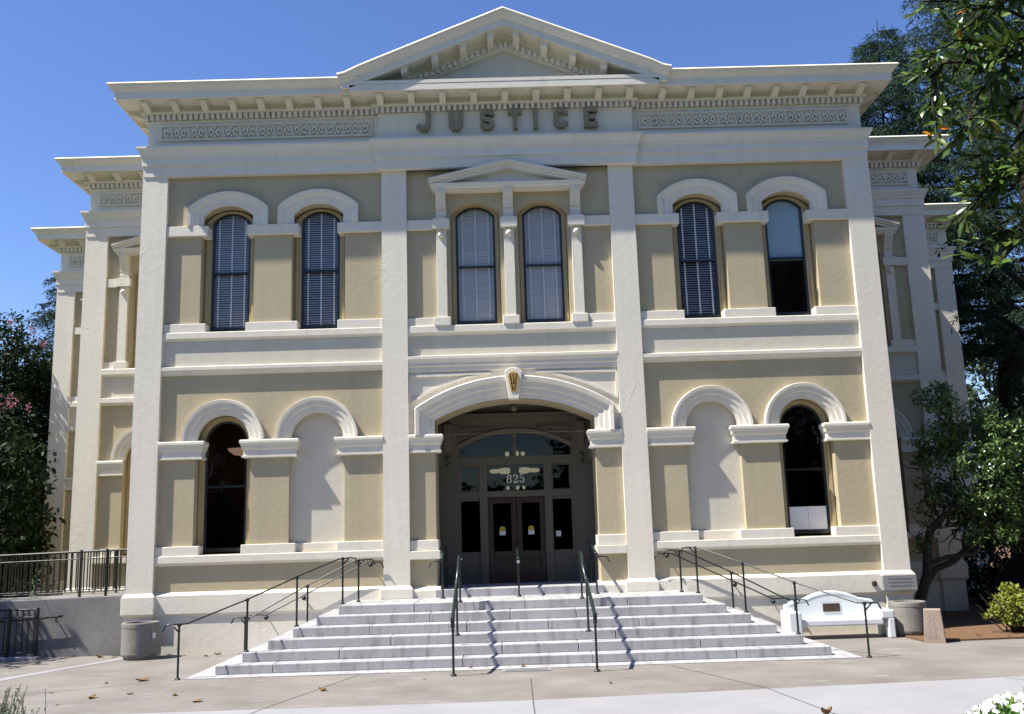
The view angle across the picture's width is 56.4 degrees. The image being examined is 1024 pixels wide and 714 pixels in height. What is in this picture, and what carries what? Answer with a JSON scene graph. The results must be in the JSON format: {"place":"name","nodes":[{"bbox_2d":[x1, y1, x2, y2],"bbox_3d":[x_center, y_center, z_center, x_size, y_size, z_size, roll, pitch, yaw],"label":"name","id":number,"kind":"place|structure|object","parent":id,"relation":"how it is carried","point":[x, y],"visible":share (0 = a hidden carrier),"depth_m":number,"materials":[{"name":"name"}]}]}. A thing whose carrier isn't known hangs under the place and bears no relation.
{"place":"outdoors","nodes":[
{"label":"outdoors","id":0,"kind":"place"},
{"bbox_2d":[0,632,1023,713],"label":"plaza","id":1,"kind":"structure","parent":0,"point":[897,659],"depth_m":13.77,"materials":[{"name":"concrete"}]},
{"bbox_2d":[0,656,40,661],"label":"kerb","id":2,"kind":"structure","parent":1,"relation":"on","point":[25,658],"depth_m":18.04,"materials":[{"name":"concrete"}]},
{"bbox_2d":[0,608,39,657],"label":"picket fence","id":3,"kind":"object","parent":2,"relation":"on","point":[9,617],"visible":1,"depth_m":18.23,"materials":[{"name":"metal"}]},
{"bbox_2d":[0,685,45,713],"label":"lavender plant","id":4,"kind":"object","parent":1,"relation":"on","point":[3,709],"visible":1,"depth_m":10.49,"materials":[{"name":"green plant"}]},
{"bbox_2d":[0,658,122,680],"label":"kerb band","id":5,"kind":"object","parent":1,"relation":"on","point":[18,676],"visible":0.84,"depth_m":16.41,"materials":[{"name":"concrete"}]},
{"bbox_2d":[0,592,124,657],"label":"ramp wall","id":6,"kind":"structure","parent":1,"relation":"on","point":[88,625],"depth_m":18.54,"materials":[{"name":"concrete"}]},
{"bbox_2d":[0,615,62,622],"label":"handrail","id":7,"kind":"object","parent":6,"relation":"attached to","point":[48,617],"visible":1,"depth_m":18.45,"materials":[{"name":"metal"}]},
{"bbox_2d":[0,550,125,595],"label":"metal railing","id":8,"kind":"object","parent":6,"relation":"on","point":[116,587],"visible":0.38,"depth_m":20.14,"materials":[{"name":"metal"}]},
{"bbox_2d":[0,548,126,596],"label":"metal railing","id":9,"kind":"object","parent":6,"relation":"on","point":[79,572],"visible":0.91,"depth_m":18.84,"materials":[{"name":"metal"}]},
{"bbox_2d":[120,621,159,660],"bbox_3d":[-6.950,5.297,17.842,0.677,0.660,0.673,-2,-11,-1],"label":"litter bin","id":10,"kind":"object","parent":1,"relation":"on","point":[139,640],"visible":1,"depth_m":17.58,"materials":[{"name":"grey concrete"}]},
{"bbox_2d":[450,555,462,676],"bbox_3d":[-0.909,4.165,15.719,0.100,1.737,2.619,-2,-11,-1],"label":"handrail","id":11,"kind":"object","parent":1,"relation":"on","point":[456,601],"visible":1,"depth_m":15.65,"materials":[{"name":"metal"}]},
{"bbox_2d":[184,646,862,679],"bbox_3d":[0.191,5.169,16.571,10.580,0.012,3.480,-2,-11,-1],"label":"stair apron","id":12,"kind":"object","parent":1,"relation":"on","point":[209,673],"visible":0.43,"depth_m":15.02,"materials":[{"name":"grey concrete"}]},
{"bbox_2d":[215,590,831,674],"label":"entrance steps","id":13,"kind":"structure","parent":1,"relation":"on","point":[413,633],"depth_m":15.95,"materials":[{"name":"stone"}]},
{"bbox_2d":[162,557,356,679],"bbox_3d":[-4.075,4.348,16.213,0.325,1.752,3.767,-12,-15,43],"label":"handrail","id":14,"kind":"object","parent":13,"relation":"on","point":[247,605],"visible":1,"depth_m":15.78,"materials":[{"name":"metal"}]},
{"bbox_2d":[231,559,375,650],"bbox_3d":[-3.883,4.653,17.775,2.698,1.690,0.086,-2,-11,-1],"label":"handrail","id":15,"kind":"object","parent":13,"relation":"on","point":[307,586],"visible":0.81,"depth_m":17.80,"materials":[{"name":"metal"}]},
{"bbox_2d":[429,546,447,598],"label":"handrail","id":16,"kind":"object","parent":13,"relation":"on","point":[444,553],"visible":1,"depth_m":18.16,"materials":[{"name":"metal"}]},
{"bbox_2d":[516,545,521,596],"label":"handrail","id":17,"kind":"object","parent":13,"relation":"on","point":[518,572],"visible":1,"depth_m":18.05,"materials":[{"name":"metal"}]},
{"bbox_2d":[588,541,609,593],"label":"handrail","id":18,"kind":"object","parent":13,"relation":"on","point":[595,553],"visible":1,"depth_m":18.20,"materials":[{"name":"metal"}]},
{"bbox_2d":[662,549,808,610],"bbox_3d":[4.203,4.421,17.862,2.698,1.690,0.086,-2,-11,-1],"label":"handrail","id":19,"kind":"object","parent":13,"relation":"on","point":[679,555],"visible":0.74,"depth_m":17.90,"materials":[{"name":"metal"}]},
{"bbox_2d":[681,546,881,657],"bbox_3d":[4.410,4.105,16.304,0.325,1.752,3.767,9,-15,-44],"label":"handrail","id":20,"kind":"object","parent":13,"relation":"on","point":[796,608],"visible":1,"depth_m":15.87,"materials":[{"name":"metal"}]},
{"bbox_2d":[25,647,1023,713],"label":"pavement seam","id":21,"kind":"object","parent":1,"relation":"on","point":[532,689],"visible":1,"depth_m":12.81,"materials":[{"name":"grey concrete"}]},
{"bbox_2d":[578,551,600,671],"bbox_3d":[1.250,4.103,15.742,0.100,1.737,2.619,-2,-11,-1],"label":"handrail","id":22,"kind":"object","parent":1,"relation":"on","point":[588,590],"visible":1,"depth_m":15.69,"materials":[{"name":"metal"}]},
{"bbox_2d":[780,591,895,637],"bbox_3d":[6.040,4.802,17.805,1.940,0.835,0.650,-2,-11,-1],"label":"bench","id":23,"kind":"object","parent":1,"relation":"on","point":[822,609],"visible":0.86,"depth_m":17.98,"materials":[{"name":"white stone"}]},
{"bbox_2d":[923,608,945,642],"bbox_3d":[7.370,4.692,16.688,0.350,0.560,0.350,-6,-11,23],"label":"bollard","id":24,"kind":"object","parent":1,"relation":"on","point":[934,631],"visible":1,"depth_m":16.55,"materials":[{"name":"beige stone"}]},
{"bbox_2d":[0,0,1023,493],"label":"sky","id":25,"kind":"structure","parent":0,"point":[58,58],"materials":[{"name":"blue"}]},
{"bbox_2d":[24,533,1008,596],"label":"ground","id":26,"kind":"structure","parent":0,"point":[39,579],"depth_m":61.90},
{"bbox_2d":[0,309,55,597],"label":"crape myrtle","id":27,"kind":"object","parent":26,"relation":"on","point":[23,386],"visible":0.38,"depth_m":28.25,"materials":[{"name":"green plant"}]},
{"bbox_2d":[0,407,65,597],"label":"shade tree","id":28,"kind":"object","parent":26,"relation":"on","point":[17,461],"visible":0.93,"depth_m":24.25,"materials":[{"name":"green plant"}]},
{"bbox_2d":[19,275,56,442],"bbox_3d":[-16.393,2.595,34.821,5.443,12.831,4.970,8,-14,-42],"label":"cedar tree","id":29,"kind":"object","parent":26,"relation":"on","point":[47,315],"visible":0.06,"depth_m":35.14,"materials":[{"name":"green plant"}]},
{"bbox_2d":[30,6,990,654],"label":"courthouse","id":30,"kind":"structure","parent":26,"relation":"on","point":[484,294],"depth_m":19.77,"materials":[{"name":"beige paint"}]},
{"bbox_2d":[123,451,130,553],"bbox_3d":[-8.683,3.318,22.839,1.120,2.728,0.105,-2,-11,-1],"label":"window","id":31,"kind":"structure","parent":30,"relation":"in","point":[129,456],"depth_m":22.76,"materials":[{"name":"black"}]},
{"bbox_2d":[133,274,138,367],"bbox_3d":[-8.816,-1.007,23.647,1.030,2.610,0.105,-2,-11,-1],"label":"window","id":32,"kind":"structure","parent":30,"relation":"in","point":[137,282],"depth_m":23.57,"materials":[{"name":"black"}]},
{"bbox_2d":[196,416,249,554],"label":"window","id":33,"kind":"structure","parent":30,"relation":"in","point":[223,500],"depth_m":19.13,"materials":[{"name":"black glass"}]},
{"bbox_2d":[203,211,254,331],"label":"window","id":34,"kind":"structure","parent":30,"relation":"in","point":[230,253],"depth_m":20.02,"materials":[{"name":"black"}]},
{"bbox_2d":[248,561,383,620],"bbox_3d":[-3.764,4.508,18.405,2.618,1.041,0.175,-2,-11,-1],"label":"handrail","id":35,"kind":"object","parent":30,"relation":"attached to","point":[370,564],"visible":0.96,"depth_m":18.35,"materials":[{"name":"metal"}]},
{"bbox_2d":[294,209,344,328],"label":"window","id":36,"kind":"structure","parent":30,"relation":"in","point":[319,282],"depth_m":20.06,"materials":[{"name":"black"}]},
{"bbox_2d":[451,205,501,324],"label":"window","id":37,"kind":"structure","parent":30,"relation":"in","point":[475,238],"depth_m":20.05,"materials":[{"name":"black"}]},
{"bbox_2d":[488,497,516,582],"bbox_3d":[-0.196,3.924,20.541,0.606,1.800,0.109,-2,-11,-1],"label":"door","id":38,"kind":"structure","parent":30,"relation":"in","point":[502,525],"depth_m":20.57,"materials":[{"name":"brown wood"}]},
{"bbox_2d":[516,496,546,581],"bbox_3d":[0.422,3.907,20.547,0.606,1.800,0.109,-2,-11,-1],"label":"door","id":39,"kind":"structure","parent":30,"relation":"in","point":[531,536],"depth_m":20.57,"materials":[{"name":"brown wood"}]},
{"bbox_2d":[518,203,569,322],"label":"window","id":40,"kind":"structure","parent":30,"relation":"in","point":[542,237],"depth_m":20.06,"materials":[{"name":"black"}]},
{"bbox_2d":[672,199,726,317],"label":"window","id":41,"kind":"structure","parent":30,"relation":"in","point":[700,284],"depth_m":20.19,"materials":[{"name":"black"}]},
{"bbox_2d":[654,553,788,603],"bbox_3d":[4.062,4.284,18.489,2.618,1.041,0.175,-2,-11,-1],"label":"handrail","id":42,"kind":"object","parent":30,"relation":"attached to","point":[735,583],"visible":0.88,"depth_m":18.43,"materials":[{"name":"metal"}]},
{"bbox_2d":[761,196,816,315],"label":"window","id":43,"kind":"structure","parent":30,"relation":"in","point":[787,247],"depth_m":20.25,"materials":[{"name":"black"}]},
{"bbox_2d":[779,399,837,535],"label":"window","id":44,"kind":"structure","parent":30,"relation":"in","point":[806,461],"depth_m":19.25,"materials":[{"name":"black glass"}]},
{"bbox_2d":[894,0,1023,272],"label":"broadleaf tree","id":45,"kind":"object","parent":26,"relation":"on","point":[1000,173],"visible":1,"depth_m":6.34,"materials":[{"name":"green plant"}]},
{"bbox_2d":[135,676,1023,713],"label":"sidewalk","id":46,"kind":"structure","parent":0,"point":[961,696],"depth_m":11.57,"materials":[{"name":"concrete"}]},
{"bbox_2d":[821,706,831,713],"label":"fallen leaf","id":47,"kind":"object","parent":46,"relation":"on","point":[826,711],"visible":1,"depth_m":10.46,"materials":[{"name":"brown plant"}]},
{"bbox_2d":[966,687,1023,713],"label":"flower clump","id":48,"kind":"object","parent":46,"relation":"on","point":[1008,703],"visible":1,"depth_m":8.94,"materials":[{"name":"white plant"}]},
{"bbox_2d":[904,546,1023,641],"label":"mulch ground","id":49,"kind":"structure","parent":0,"point":[969,624],"depth_m":18.52,"materials":[{"name":"brown soil"}]},
{"bbox_2d":[889,600,925,636],"bbox_3d":[7.393,4.864,17.776,0.643,0.620,0.643,-2,-11,-1],"label":"litter bin","id":50,"kind":"object","parent":49,"relation":"on","point":[908,617],"visible":0.85,"depth_m":17.52,"materials":[{"name":"grey concrete"}]},
{"bbox_2d":[844,20,1023,381],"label":"cedar tree","id":51,"kind":"object","parent":49,"relation":"on","point":[890,97],"visible":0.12,"depth_m":34.78,"materials":[{"name":"green plant"}]},
{"bbox_2d":[870,0,1023,607],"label":"old tree","id":52,"kind":"object","parent":49,"relation":"on","point":[1013,571],"visible":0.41,"depth_m":24.95,"materials":[{"name":"green plant"}]},
{"bbox_2d":[871,0,1023,549],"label":"cedar tree","id":53,"kind":"object","parent":49,"relation":"on","point":[1015,364],"visible":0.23,"depth_m":32.31,"materials":[{"name":"green plant"}]},
{"bbox_2d":[900,380,1023,600],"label":"camellia tree","id":54,"kind":"object","parent":49,"relation":"on","point":[999,512],"visible":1,"depth_m":19.70,"materials":[{"name":"green plant"}]},
{"bbox_2d":[961,532,1013,604],"bbox_3d":[11.796,5.309,24.021,2.356,2.064,2.079,-7,-12,24],"label":"evergreen bush","id":55,"kind":"object","parent":49,"relation":"on","point":[989,574],"visible":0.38,"depth_m":23.69,"materials":[{"name":"green plant"}]},
{"bbox_2d":[965,324,1010,541],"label":"shade tree","id":56,"kind":"object","parent":49,"relation":"on","point":[972,394],"visible":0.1,"depth_m":52.45,"materials":[{"name":"green plant"}]},
{"bbox_2d":[970,400,1006,561],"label":"shade tree","id":57,"kind":"object","parent":49,"relation":"on","point":[979,416],"visible":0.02,"depth_m":48.16,"materials":[{"name":"green plant"}]},
{"bbox_2d":[977,581,1023,632],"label":"shrub","id":58,"kind":"object","parent":49,"relation":"on","point":[1004,608],"visible":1,"depth_m":17.53,"materials":[{"name":"green plant"}]}
]}

